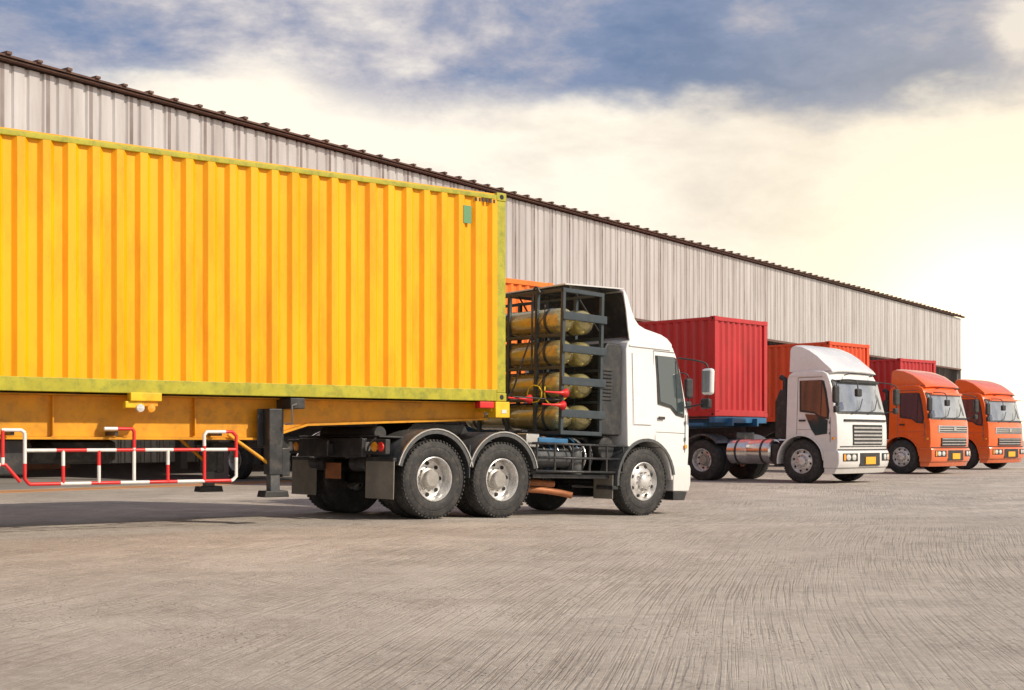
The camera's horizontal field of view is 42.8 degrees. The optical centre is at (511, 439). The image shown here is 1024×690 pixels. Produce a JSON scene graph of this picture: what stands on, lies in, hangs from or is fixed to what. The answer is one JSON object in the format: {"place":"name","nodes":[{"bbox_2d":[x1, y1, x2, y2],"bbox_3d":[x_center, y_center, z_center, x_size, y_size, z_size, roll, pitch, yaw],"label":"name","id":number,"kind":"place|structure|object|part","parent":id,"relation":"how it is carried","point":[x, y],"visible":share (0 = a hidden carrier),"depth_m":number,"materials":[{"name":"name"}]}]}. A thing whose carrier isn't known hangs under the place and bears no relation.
{"place":"outdoors","nodes":[
{"label":"outdoors","id":0,"kind":"place"},
{"bbox_2d":[0,441,1023,689],"bbox_3d":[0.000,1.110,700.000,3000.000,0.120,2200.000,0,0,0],"label":"ground","id":1,"kind":"structure","parent":0,"point":[780,579],"depth_m":9.11,"materials":[{"name":"concrete"}]},
{"bbox_2d":[0,480,291,492],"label":"painted ground line","id":2,"kind":"object","parent":1,"relation":"on","point":[116,487],"depth_m":28.66,"materials":[{"name":"paint"}]},
{"bbox_2d":[0,392,509,497],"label":"container trailer","id":3,"kind":"object","parent":1,"relation":"on","point":[61,429],"visible":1,"depth_m":15.80,"materials":[{"name":"yellow paint"}]},
{"bbox_2d":[0,127,505,401],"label":"shipping container","id":4,"kind":"object","parent":3,"relation":"on","point":[125,269],"visible":0.97,"depth_m":15.87,"materials":[{"name":"yellow metal"}]},
{"bbox_2d":[198,372,692,487],"bbox_3d":[-2.801,-0.585,31.712,16.030,3.270,3.180,0,0,45],"label":"semi truck","id":5,"kind":"object","parent":1,"relation":"on","point":[245,462],"visible":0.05,"depth_m":33.81,"materials":[{"name":"metal"}]},
{"bbox_2d":[505,278,552,402],"bbox_3d":[-4.230,-2.118,33.154,12.198,2.896,2.447,0,0,45],"label":"shipping container","id":6,"kind":"object","parent":5,"relation":"on","point":[511,285],"visible":0.02,"depth_m":28.95,"materials":[{"name":"orange metal"}]},
{"bbox_2d":[0,51,964,489],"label":"warehouse","id":7,"kind":"structure","parent":1,"relation":"on","point":[656,275],"depth_m":45.92,"materials":[{"name":"metal"}]},
{"bbox_2d":[288,283,714,518],"bbox_3d":[-0.186,-0.643,19.751,6.399,3.514,3.180,2,-1,-42],"label":"tractor truck","id":8,"kind":"object","parent":1,"relation":"on","point":[596,388],"visible":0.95,"depth_m":19.40,"materials":[{"name":"metal"}]},
{"bbox_3d":[2.488,-0.839,20.576,0.657,0.951,0.083,2,-1,-42],"label":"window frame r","id":9,"kind":"part","parent":8,"relation":"part of","materials":[{"name":"black plastic"}]},
{"bbox_3d":[2.496,-0.863,20.571,0.578,0.900,0.075,2,-1,-42],"label":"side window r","id":10,"kind":"part","parent":8,"relation":"part of","materials":[{"name":"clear glass"}]},
{"bbox_2d":[466,345,899,482],"bbox_3d":[3.135,-0.655,37.263,16.030,3.410,3.180,0,0,44],"label":"semi truck","id":11,"kind":"object","parent":1,"relation":"on","point":[830,417],"visible":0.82,"depth_m":32.03,"materials":[{"name":"metal"}]},
{"bbox_2d":[637,316,767,417],"bbox_3d":[1.681,-1.905,38.679,12.198,2.590,2.447,0,0,44],"label":"shipping container","id":12,"kind":"object","parent":11,"relation":"on","point":[732,352],"visible":0.28,"depth_m":34.25,"materials":[{"name":"red metal"}]},
{"bbox_3d":[7.312,-0.975,31.594,0.854,0.951,0.083,0,0,44],"label":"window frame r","id":13,"kind":"part","parent":11,"relation":"part of","materials":[{"name":"black plastic"}]},
{"bbox_3d":[7.308,-1.000,31.586,0.761,0.900,0.075,0,0,44],"label":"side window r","id":14,"kind":"part","parent":11,"relation":"part of","materials":[{"name":"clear glass"}]},
{"bbox_3d":[7.343,-0.370,31.518,0.624,0.520,0.020,0,0,44],"label":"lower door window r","id":15,"kind":"part","parent":11,"relation":"part of","materials":[{"name":"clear glass"}]},
{"bbox_2d":[688,369,978,473],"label":"semi truck","id":16,"kind":"object","parent":1,"relation":"on","point":[927,427],"visible":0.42,"depth_m":40.34,"materials":[{"name":"metal"}]},
{"bbox_2d":[688,341,869,421],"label":"shipping container","id":17,"kind":"object","parent":16,"relation":"on","point":[778,360],"visible":0.17,"depth_m":43.67,"materials":[{"name":"metal"}]},
{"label":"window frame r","id":18,"kind":"part","parent":16,"relation":"part of","materials":[{"name":"black plastic"}]},
{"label":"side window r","id":19,"kind":"part","parent":16,"relation":"part of","materials":[{"name":"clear glass"}]},
{"bbox_2d":[887,379,1023,468],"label":"semi truck","id":20,"kind":"object","parent":1,"relation":"on","point":[995,434],"visible":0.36,"depth_m":46.44,"materials":[{"name":"metal"}]},
{"bbox_2d":[869,358,935,402],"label":"shipping container","id":21,"kind":"object","parent":20,"relation":"on","point":[882,369],"visible":0.17,"depth_m":49.15,"materials":[{"name":"red metal"}]},
{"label":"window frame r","id":22,"kind":"part","parent":20,"relation":"part of","materials":[{"name":"black plastic"}]},
{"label":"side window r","id":23,"kind":"part","parent":20,"relation":"part of","materials":[{"name":"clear glass"}]},
{"bbox_2d":[0,0,1023,440],"label":"sky","id":24,"kind":"structure","parent":0,"point":[877,145],"materials":[{"name":"white"}]}
]}

